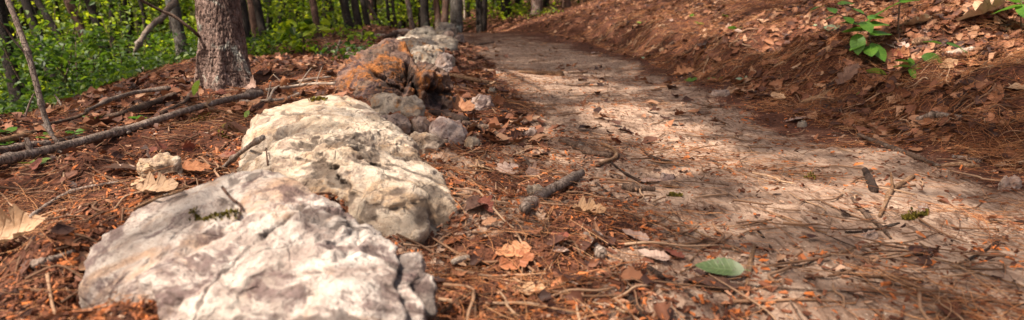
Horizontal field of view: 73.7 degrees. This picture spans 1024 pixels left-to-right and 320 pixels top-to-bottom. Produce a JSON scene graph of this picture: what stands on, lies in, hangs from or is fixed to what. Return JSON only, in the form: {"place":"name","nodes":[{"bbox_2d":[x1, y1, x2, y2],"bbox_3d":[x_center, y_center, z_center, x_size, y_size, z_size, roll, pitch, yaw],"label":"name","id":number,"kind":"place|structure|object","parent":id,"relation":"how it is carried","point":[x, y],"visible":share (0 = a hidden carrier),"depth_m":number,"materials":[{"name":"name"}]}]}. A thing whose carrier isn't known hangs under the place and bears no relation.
{"place":"outdoors","nodes":[
{"label":"outdoors","id":0,"kind":"place"},
{"bbox_2d":[0,0,1023,319],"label":"ground","id":1,"kind":"structure","parent":0,"point":[558,28],"depth_m":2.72,"materials":[{"name":"brown plant"}]},
{"bbox_2d":[0,0,25,107],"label":"tree","id":2,"kind":"object","parent":1,"relation":"on","point":[9,72],"visible":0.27,"depth_m":6.45,"materials":[{"name":"brown plant"}]},
{"bbox_2d":[0,130,37,142],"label":"fallen branch","id":3,"kind":"object","parent":1,"relation":"on","point":[14,137],"visible":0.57,"depth_m":2.24,"materials":[{"name":"beige wood"}]},
{"bbox_2d":[0,204,44,242],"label":"dead leaf","id":4,"kind":"object","parent":1,"relation":"on","point":[19,222],"visible":0.98,"depth_m":1.33,"materials":[{"name":"plant"}]},
{"bbox_2d":[0,140,50,153],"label":"fallen branch","id":5,"kind":"object","parent":1,"relation":"on","point":[15,147],"visible":0.8,"depth_m":2.21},
{"bbox_2d":[0,0,54,137],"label":"sapling","id":6,"kind":"object","parent":1,"relation":"on","point":[27,52],"visible":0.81,"depth_m":2.34,"materials":[{"name":"brown plant"}]},
{"bbox_2d":[0,27,64,99],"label":"shrub","id":7,"kind":"object","parent":1,"relation":"on","point":[21,68],"visible":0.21,"depth_m":7.08,"materials":[{"name":"green plant"}]},
{"bbox_2d":[0,13,78,106],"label":"shrub","id":8,"kind":"object","parent":1,"relation":"on","point":[22,81],"visible":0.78,"depth_m":5.84,"materials":[{"name":"green plant"}]},
{"bbox_2d":[20,0,62,95],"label":"tree","id":9,"kind":"object","parent":1,"relation":"on","point":[27,5],"visible":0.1,"depth_m":8.98,"materials":[{"name":"brown plant"}]},
{"bbox_2d":[30,249,75,268],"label":"stick","id":10,"kind":"object","parent":1,"relation":"on","point":[34,263],"visible":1,"depth_m":1.19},
{"bbox_2d":[33,0,84,82],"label":"tree","id":11,"kind":"object","parent":1,"relation":"on","point":[42,8],"visible":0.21,"depth_m":8.44,"materials":[{"name":"brown plant"}]},
{"bbox_2d":[0,0,127,97],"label":"shrub","id":12,"kind":"object","parent":1,"relation":"on","point":[70,2],"visible":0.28,"depth_m":7.88,"materials":[{"name":"green plant"}]},
{"bbox_2d":[0,20,139,93],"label":"shrub","id":13,"kind":"object","parent":1,"relation":"on","point":[61,60],"visible":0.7,"depth_m":6.14,"materials":[{"name":"green plant"}]},
{"bbox_2d":[29,181,118,217],"bbox_3d":[-1.080,0.090,1.656,0.088,0.050,0.212,7,13,31],"label":"stick","id":14,"kind":"object","parent":1,"relation":"on","point":[57,198],"visible":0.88,"depth_m":1.68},
{"bbox_2d":[9,28,153,78],"bbox_3d":[-4.327,-1.030,7.145,1.600,0.701,0.996,-6,13,-26],"label":"shrub","id":15,"kind":"object","parent":1,"relation":"on","point":[121,42],"visible":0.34,"depth_m":7.06,"materials":[{"name":"green plant"}]},
{"bbox_2d":[63,0,101,72],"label":"tree","id":16,"kind":"object","parent":1,"relation":"on","point":[70,8],"visible":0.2,"depth_m":10.93,"materials":[{"name":"brown plant"}]},
{"bbox_2d":[84,0,112,71],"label":"tree","id":17,"kind":"object","parent":1,"relation":"on","point":[91,9],"visible":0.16,"depth_m":9.95,"materials":[{"name":"brown plant"}]},
{"bbox_2d":[49,14,197,62],"bbox_3d":[-4.888,-1.369,8.574,1.914,0.899,1.720,0,12,0],"label":"shrub","id":18,"kind":"object","parent":1,"relation":"on","point":[155,35],"visible":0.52,"depth_m":8.40,"materials":[{"name":"green plant"}]},
{"bbox_2d":[72,35,177,71],"bbox_3d":[-4.390,-1.185,8.053,1.203,0.593,1.353,4,12,19],"label":"shrub","id":19,"kind":"object","parent":1,"relation":"on","point":[132,49],"visible":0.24,"depth_m":7.97,"materials":[{"name":"green plant"}]},
{"bbox_2d":[84,86,170,112],"bbox_3d":[-1.808,-0.285,3.134,0.157,0.042,0.753,0,12,-2],"label":"fallen branch","id":20,"kind":"object","parent":1,"relation":"on","point":[106,101],"visible":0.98,"depth_m":3.19,"materials":[{"name":"wood"}]},
{"bbox_2d":[0,89,263,164],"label":"fallen branch","id":21,"kind":"object","parent":1,"relation":"on","point":[58,146],"visible":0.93,"depth_m":2.30,"materials":[{"name":"wood"}]},
{"bbox_2d":[105,92,177,117],"bbox_3d":[-1.617,-0.248,3.049,0.106,0.054,0.592,0,12,0],"label":"fallen branch","id":22,"kind":"object","parent":1,"relation":"on","point":[142,106],"visible":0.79,"depth_m":2.92,"materials":[{"name":"wood"}]},
{"bbox_2d":[124,171,177,191],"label":"dead leaf","id":23,"kind":"object","parent":1,"relation":"on","point":[159,184],"visible":1,"depth_m":1.59,"materials":[{"name":"plant"}]},
{"bbox_2d":[136,152,182,178],"bbox_3d":[-0.919,0.048,1.799,0.123,0.136,0.081,0,12,0],"label":"stone","id":24,"kind":"object","parent":1,"relation":"on","point":[157,162],"visible":0.26,"depth_m":1.77,"materials":[{"name":"beige stone"}]},
{"bbox_2d":[133,0,187,57],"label":"tree","id":25,"kind":"object","parent":1,"relation":"on","point":[173,7],"visible":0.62,"depth_m":8.42,"materials":[{"name":"grey plant"}]},
{"bbox_2d":[0,11,353,114],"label":"undergrowth","id":26,"kind":"object","parent":1,"relation":"on","point":[97,81],"visible":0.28,"depth_m":5.47,"materials":[{"name":"green plant"}]},
{"bbox_2d":[140,0,251,90],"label":"oak tree","id":27,"kind":"object","parent":1,"relation":"on","point":[222,60],"visible":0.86,"depth_m":3.88,"materials":[{"name":"brown plant"}]},
{"bbox_2d":[182,160,210,170],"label":"dead leaf","id":28,"kind":"object","parent":1,"relation":"on","point":[194,165],"visible":0.79,"depth_m":1.83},
{"bbox_2d":[3,0,429,83],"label":"woods","id":29,"kind":"object","parent":1,"relation":"on","point":[188,12],"visible":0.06,"depth_m":24.10,"materials":[{"name":"plant"}]},
{"bbox_2d":[221,121,247,132],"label":"dead leaf","id":30,"kind":"object","parent":1,"relation":"on","point":[236,125],"visible":0.73,"depth_m":2.38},
{"bbox_2d":[0,0,470,105],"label":"bushes","id":31,"kind":"object","parent":1,"relation":"on","point":[301,8],"visible":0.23,"depth_m":12.28,"materials":[{"name":"plant"}]},
{"bbox_2d":[222,135,265,167],"bbox_3d":[-0.741,-0.020,1.873,0.219,0.122,0.021,9,15,37],"label":"stick","id":32,"kind":"object","parent":1,"relation":"on","point":[251,144],"visible":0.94,"depth_m":1.85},
{"bbox_2d":[240,0,251,48],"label":"tree","id":33,"kind":"object","parent":1,"relation":"on","point":[246,19],"visible":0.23,"depth_m":7.94,"materials":[{"name":"brown plant"}]},
{"bbox_2d":[247,0,257,38],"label":"tree","id":34,"kind":"object","parent":1,"relation":"on","point":[252,18],"visible":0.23,"depth_m":8.47,"materials":[{"name":"brown plant"}]},
{"bbox_2d":[78,169,436,319],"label":"boulder","id":35,"kind":"object","parent":1,"relation":"on","point":[286,248],"visible":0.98,"depth_m":1.03,"materials":[{"name":"white stone"}]},
{"bbox_2d":[133,189,183,209],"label":"twig","id":36,"kind":"object","parent":35,"relation":"on","point":[156,198],"visible":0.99,"depth_m":1.25,"materials":[{"name":"beige wood"}]},
{"bbox_2d":[189,206,240,221],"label":"moss","id":37,"kind":"object","parent":35,"relation":"on","point":[197,217],"visible":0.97,"depth_m":1.14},
{"bbox_2d":[0,0,521,98],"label":"woods","id":38,"kind":"object","parent":1,"relation":"on","point":[401,24],"visible":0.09,"depth_m":17.02,"materials":[{"name":"green plant"}]},
{"bbox_2d":[253,0,268,45],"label":"tree","id":39,"kind":"object","parent":1,"relation":"on","point":[259,15],"visible":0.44,"depth_m":8.26,"materials":[{"name":"brown plant"}]},
{"bbox_2d":[246,34,305,55],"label":"shrub","id":40,"kind":"object","parent":1,"relation":"on","point":[272,50],"visible":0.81,"depth_m":6.64,"materials":[{"name":"green plant"}]},
{"bbox_2d":[262,16,330,53],"bbox_3d":[-2.207,-1.246,6.948,0.511,0.444,0.932,-11,16,-43],"label":"shrub","id":41,"kind":"object","parent":1,"relation":"on","point":[307,25],"visible":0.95,"depth_m":6.78,"materials":[{"name":"green plant"}]},
{"bbox_2d":[265,67,335,90],"bbox_3d":[-1.175,-0.425,3.600,0.232,0.116,0.447,8,14,34],"label":"stick","id":42,"kind":"object","parent":1,"relation":"on","point":[300,84],"visible":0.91,"depth_m":3.71,"materials":[{"name":"brown wood"}]},
{"bbox_2d":[264,2,350,28],"bbox_3d":[-3.302,-2.292,10.955,1.625,0.593,1.174,-3,12,-16],"label":"shrub","id":43,"kind":"object","parent":1,"relation":"on","point":[323,17],"visible":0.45,"depth_m":10.99,"materials":[{"name":"green plant"}]},
{"bbox_2d":[309,0,322,37],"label":"tree","id":44,"kind":"object","parent":1,"relation":"on","point":[314,13],"visible":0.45,"depth_m":8.56,"materials":[{"name":"brown plant"}]},
{"bbox_2d":[310,41,350,55],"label":"shrub","id":45,"kind":"object","parent":1,"relation":"on","point":[324,49],"visible":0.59,"depth_m":5.98,"materials":[{"name":"green plant"}]},
{"bbox_2d":[290,15,373,36],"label":"shrub","id":46,"kind":"object","parent":1,"relation":"on","point":[337,27],"visible":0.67,"depth_m":8.74,"materials":[{"name":"green plant"}]},
{"bbox_2d":[339,0,353,29],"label":"tree","id":47,"kind":"object","parent":1,"relation":"on","point":[345,9],"visible":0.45,"depth_m":10.45,"materials":[{"name":"brown plant"}]},
{"bbox_2d":[236,95,458,248],"bbox_3d":[-0.455,0.021,1.811,0.474,0.299,1.023,-7,14,-31],"label":"boulder","id":48,"kind":"object","parent":1,"relation":"on","point":[366,162],"visible":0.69,"depth_m":1.63,"materials":[{"name":"beige stone"}]},
{"bbox_2d":[331,41,377,59],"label":"shrub","id":49,"kind":"object","parent":1,"relation":"on","point":[353,47],"visible":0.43,"depth_m":5.62,"materials":[{"name":"green plant"}]},
{"bbox_2d":[351,0,362,29],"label":"tree","id":50,"kind":"object","parent":1,"relation":"on","point":[357,18],"visible":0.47,"depth_m":10.96,"materials":[{"name":"brown plant"}]},
{"bbox_2d":[341,31,379,41],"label":"shrub","id":51,"kind":"object","parent":1,"relation":"on","point":[365,35],"visible":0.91,"depth_m":7.92,"materials":[{"name":"green plant"}]},
{"bbox_2d":[360,0,370,25],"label":"tree","id":52,"kind":"object","parent":1,"relation":"on","point":[366,19],"visible":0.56,"depth_m":11.97,"materials":[{"name":"brown plant"}]},
{"bbox_2d":[333,38,455,112],"bbox_3d":[-0.594,-0.415,3.569,0.652,0.435,0.870,0,12,0],"label":"boulder","id":53,"kind":"object","parent":1,"relation":"on","point":[387,65],"visible":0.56,"depth_m":3.38,"materials":[{"name":"stone"}]},
{"bbox_2d":[381,113,411,135],"bbox_3d":[-0.446,-0.096,2.602,0.144,0.170,0.114,0,12,0],"label":"stone","id":54,"kind":"object","parent":1,"relation":"on","point":[400,121],"visible":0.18,"depth_m":2.57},
{"bbox_2d":[370,92,424,117],"bbox_3d":[-0.488,-0.196,2.906,0.234,0.179,0.150,0,12,0],"label":"stone","id":55,"kind":"object","parent":1,"relation":"on","point":[383,103],"visible":0.51,"depth_m":2.86,"materials":[{"name":"stone"}]},
{"bbox_2d":[405,0,414,28],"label":"tree","id":56,"kind":"object","parent":1,"relation":"on","point":[410,15],"visible":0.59,"depth_m":11.97,"materials":[{"name":"brown plant"}]},
{"bbox_2d":[396,36,444,65],"bbox_3d":[-0.755,-0.784,5.255,0.524,0.331,0.966,0,12,0],"label":"boulder","id":57,"kind":"object","parent":1,"relation":"on","point":[421,49],"visible":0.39,"depth_m":4.94,"materials":[{"name":"stone"}]},
{"bbox_2d":[404,26,436,37],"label":"boulder","id":58,"kind":"object","parent":1,"relation":"on","point":[422,31],"visible":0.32,"depth_m":8.11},
{"bbox_2d":[411,116,430,132],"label":"stone","id":59,"kind":"object","parent":1,"relation":"on","point":[420,124],"visible":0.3,"depth_m":2.59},
{"bbox_2d":[420,0,429,26],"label":"tree","id":60,"kind":"object","parent":1,"relation":"on","point":[424,11],"visible":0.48,"depth_m":12.42,"materials":[{"name":"grey plant"}]},
{"bbox_2d":[410,131,447,155],"bbox_3d":[-0.267,-0.019,2.149,0.139,0.144,0.086,0,12,0],"label":"stone","id":61,"kind":"object","parent":1,"relation":"on","point":[426,140],"visible":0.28,"depth_m":2.11,"materials":[{"name":"beige stone"}]},
{"bbox_2d":[433,0,440,27],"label":"tree","id":62,"kind":"object","parent":1,"relation":"on","point":[437,13],"visible":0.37,"depth_m":13.46,"materials":[{"name":"brown plant"}]},
{"bbox_2d":[422,34,458,51],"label":"boulder","id":63,"kind":"object","parent":1,"relation":"on","point":[448,42],"visible":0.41,"depth_m":7.41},
{"bbox_2d":[435,51,452,72],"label":"stone","id":64,"kind":"object","parent":1,"relation":"on","point":[443,61],"visible":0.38,"depth_m":4.78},
{"bbox_2d":[441,0,449,22],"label":"tree","id":65,"kind":"object","parent":1,"relation":"on","point":[445,12],"visible":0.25,"depth_m":13.16,"materials":[{"name":"brown plant"}]},
{"bbox_2d":[435,22,457,36],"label":"boulder","id":66,"kind":"object","parent":1,"relation":"on","point":[441,28],"visible":0.34,"depth_m":9.02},
{"bbox_2d":[429,116,467,144],"bbox_3d":[-0.244,-0.085,2.610,0.151,0.161,0.130,0,12,0],"label":"stone","id":67,"kind":"object","parent":1,"relation":"on","point":[454,132],"visible":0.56,"depth_m":2.56,"materials":[{"name":"stone"}]},
{"bbox_2d":[428,110,469,121],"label":"stick","id":68,"kind":"object","parent":1,"relation":"on","point":[453,116],"visible":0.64,"depth_m":3.00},
{"bbox_2d":[450,0,462,32],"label":"tree","id":69,"kind":"object","parent":1,"relation":"on","point":[456,17],"visible":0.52,"depth_m":12.11,"materials":[{"name":"grey plant"}]},
{"bbox_2d":[441,94,474,110],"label":"dead leaf","id":70,"kind":"object","parent":1,"relation":"on","point":[469,105],"visible":0.6,"depth_m":3.36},
{"bbox_2d":[460,195,483,211],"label":"dead leaf","id":71,"kind":"object","parent":1,"relation":"on","point":[470,203],"visible":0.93,"depth_m":1.55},
{"bbox_2d":[464,135,479,149],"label":"stone","id":72,"kind":"object","parent":1,"relation":"on","point":[471,141],"visible":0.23,"depth_m":2.53,"materials":[{"name":"beige stone"}]},
{"bbox_2d":[382,0,579,28],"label":"bushes","id":73,"kind":"object","parent":1,"relation":"on","point":[473,4],"visible":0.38,"depth_m":15.27,"materials":[{"name":"plant"}]},
{"bbox_2d":[471,94,493,110],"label":"stone","id":74,"kind":"object","parent":1,"relation":"on","point":[483,101],"visible":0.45,"depth_m":3.37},
{"bbox_2d":[477,195,493,212],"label":"dead leaf","id":75,"kind":"object","parent":1,"relation":"on","point":[487,205],"visible":1,"depth_m":1.55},
{"bbox_2d":[496,161,518,173],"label":"dead leaf","id":76,"kind":"object","parent":1,"relation":"on","point":[507,165],"visible":0.66,"depth_m":2.19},
{"bbox_2d":[0,0,1023,319],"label":"pine needles","id":77,"kind":"object","parent":1,"relation":"on","point":[558,254],"visible":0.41,"depth_m":1.67,"materials":[{"name":"plant"}]},
{"bbox_2d":[0,0,1023,319],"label":"twig litter","id":78,"kind":"object","parent":1,"relation":"on","point":[612,296],"visible":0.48,"depth_m":1.62,"materials":[{"name":"wood"}]},
{"bbox_2d":[0,0,1023,319],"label":"duff","id":79,"kind":"object","parent":1,"relation":"on","point":[144,302],"visible":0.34,"depth_m":1.45,"materials":[{"name":"plant"}]},
{"bbox_2d":[492,249,534,269],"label":"dead leaf","id":80,"kind":"object","parent":1,"relation":"on","point":[525,258],"visible":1,"depth_m":1.34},
{"bbox_2d":[495,240,533,256],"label":"dead leaf","id":81,"kind":"object","parent":1,"relation":"on","point":[515,243],"visible":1,"depth_m":1.36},
{"bbox_2d":[506,281,544,294],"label":"dead leaf","id":82,"kind":"object","parent":1,"relation":"on","point":[541,286],"visible":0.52,"depth_m":1.24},
{"bbox_2d":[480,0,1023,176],"bbox_3d":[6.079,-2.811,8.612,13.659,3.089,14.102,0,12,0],"label":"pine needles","id":83,"kind":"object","parent":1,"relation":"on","point":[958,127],"visible":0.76,"depth_m":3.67,"materials":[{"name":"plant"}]},
{"bbox_2d":[834,63,859,88],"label":"dead leaf","id":84,"kind":"object","parent":1,"relation":"on","point":[848,73],"visible":1,"depth_m":3.63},
{"bbox_2d":[811,1,891,61],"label":"seedling","id":85,"kind":"object","parent":1,"relation":"on","point":[857,43],"visible":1,"depth_m":3.73,"materials":[{"name":"green plant"}]},
{"bbox_2d":[868,0,918,40],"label":"seedling","id":86,"kind":"object","parent":1,"relation":"on","point":[898,3],"visible":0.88,"depth_m":3.82,"materials":[{"name":"green plant"}]},
{"bbox_2d":[899,14,931,24],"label":"dead leaf","id":87,"kind":"object","parent":1,"relation":"on","point":[922,18],"visible":0.97,"depth_m":3.84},
{"bbox_2d":[892,40,966,77],"bbox_3d":[1.941,-0.463,3.165,0.360,0.185,0.119,0,12,0],"label":"seedling","id":88,"kind":"object","parent":1,"relation":"on","point":[927,56],"visible":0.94,"depth_m":3.17,"materials":[{"name":"green plant"}]},
{"bbox_2d":[916,111,962,119],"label":"stick","id":89,"kind":"object","parent":1,"relation":"on","point":[937,114],"visible":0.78,"depth_m":2.69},
{"bbox_2d":[956,0,1006,20],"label":"dead leaf","id":90,"kind":"object","parent":1,"relation":"on","point":[983,7],"visible":1,"depth_m":3.69,"materials":[{"name":"plant"}]},
{"bbox_2d":[993,0,1023,29],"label":"seedling","id":91,"kind":"object","parent":1,"relation":"on","point":[1019,8],"visible":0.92,"depth_m":3.58,"materials":[{"name":"green plant"}]},
{"bbox_2d":[427,30,1023,319],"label":"path","id":92,"kind":"structure","parent":0,"point":[514,53],"depth_m":1.99,"materials":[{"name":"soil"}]},
{"bbox_2d":[448,73,493,84],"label":"stick","id":93,"kind":"object","parent":92,"relation":"on","point":[470,79],"visible":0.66,"depth_m":4.64,"materials":[{"name":"beige wood"}]},
{"bbox_2d":[518,70,564,75],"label":"stick","id":94,"kind":"object","parent":92,"relation":"on","point":[559,72],"visible":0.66,"depth_m":5.46,"materials":[{"name":"beige wood"}]},
{"bbox_2d":[518,169,584,213],"bbox_3d":[0.112,0.073,1.819,0.060,0.070,0.603,4,12,19],"label":"stick","id":95,"kind":"object","parent":92,"relation":"on","point":[525,206],"visible":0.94,"depth_m":1.80,"materials":[{"name":"wood"}]},
{"bbox_2d":[558,138,611,157],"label":"stick","id":96,"kind":"object","parent":92,"relation":"on","point":[587,150],"visible":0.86,"depth_m":2.49,"materials":[{"name":"wood"}]},
{"bbox_2d":[571,196,605,212],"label":"dead leaf","id":97,"kind":"object","parent":92,"relation":"on","point":[582,205],"visible":0.95,"depth_m":1.62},
{"bbox_2d":[583,232,607,259],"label":"stone","id":98,"kind":"object","parent":92,"relation":"on","point":[599,250],"visible":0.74,"depth_m":1.37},
{"bbox_2d":[595,143,618,166],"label":"stick","id":99,"kind":"object","parent":92,"relation":"on","point":[616,153],"visible":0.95,"depth_m":2.38,"materials":[{"name":"beige wood"}]},
{"bbox_2d":[618,287,648,319],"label":"stick","id":100,"kind":"object","parent":92,"relation":"on","point":[630,298],"visible":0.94,"depth_m":1.15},
{"bbox_2d":[622,229,648,240],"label":"dead leaf","id":101,"kind":"object","parent":92,"relation":"on","point":[632,232],"visible":0.9,"depth_m":1.48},
{"bbox_2d":[622,182,655,191],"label":"stick","id":102,"kind":"object","parent":92,"relation":"on","point":[630,187],"visible":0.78,"depth_m":1.87,"materials":[{"name":"wood"}]},
{"bbox_2d":[638,249,670,260],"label":"dead leaf","id":103,"kind":"object","parent":92,"relation":"on","point":[657,254],"visible":0.99,"depth_m":1.36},
{"bbox_2d":[643,264,699,299],"bbox_3d":[0.287,0.224,1.248,0.014,0.017,0.198,-3,12,-15],"label":"stick","id":104,"kind":"object","parent":92,"relation":"on","point":[658,274],"visible":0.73,"depth_m":1.26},
{"bbox_2d":[681,275,746,288],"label":"dead leaf","id":105,"kind":"object","parent":92,"relation":"on","point":[719,283],"visible":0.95,"depth_m":1.25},
{"bbox_2d":[695,257,750,275],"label":"green leaf","id":106,"kind":"object","parent":92,"relation":"on","point":[725,266],"visible":1,"depth_m":1.28,"materials":[{"name":"plant"}]},
{"bbox_2d":[745,244,755,290],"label":"stick","id":107,"kind":"object","parent":92,"relation":"on","point":[751,259],"visible":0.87,"depth_m":1.34,"materials":[{"name":"beige wood"}]},
{"bbox_2d":[862,167,878,192],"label":"stick","id":108,"kind":"object","parent":92,"relation":"on","point":[869,177],"visible":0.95,"depth_m":2.02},
{"bbox_2d":[851,197,891,238],"bbox_3d":[0.896,0.140,1.716,0.020,0.025,0.300,2,12,9],"label":"stick","id":109,"kind":"object","parent":92,"relation":"on","point":[867,215],"visible":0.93,"depth_m":1.69,"materials":[{"name":"wood"}]},
{"bbox_2d":[734,283,1023,304],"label":"twig","id":110,"kind":"object","parent":92,"relation":"on","point":[850,291],"visible":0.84,"depth_m":1.21,"materials":[{"name":"wood"}]},
{"bbox_2d":[878,172,915,217],"bbox_3d":[1.076,0.073,1.925,0.039,0.059,0.544,9,14,37],"label":"stick","id":111,"kind":"object","parent":92,"relation":"on","point":[890,190],"visible":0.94,"depth_m":1.96,"materials":[{"name":"beige wood"}]},
{"bbox_2d":[857,133,941,167],"bbox_3d":[1.405,-0.045,2.525,0.043,0.030,0.693,1,12,6],"label":"stick","id":112,"kind":"object","parent":92,"relation":"on","point":[907,153],"visible":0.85,"depth_m":2.46,"materials":[{"name":"wood"}]},
{"bbox_2d":[901,206,929,219],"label":"moss","id":113,"kind":"object","parent":92,"relation":"on","point":[907,216],"visible":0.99,"depth_m":1.69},
{"bbox_2d":[998,175,1022,190],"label":"stone","id":114,"kind":"object","parent":92,"relation":"on","point":[1005,182],"visible":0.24,"depth_m":1.94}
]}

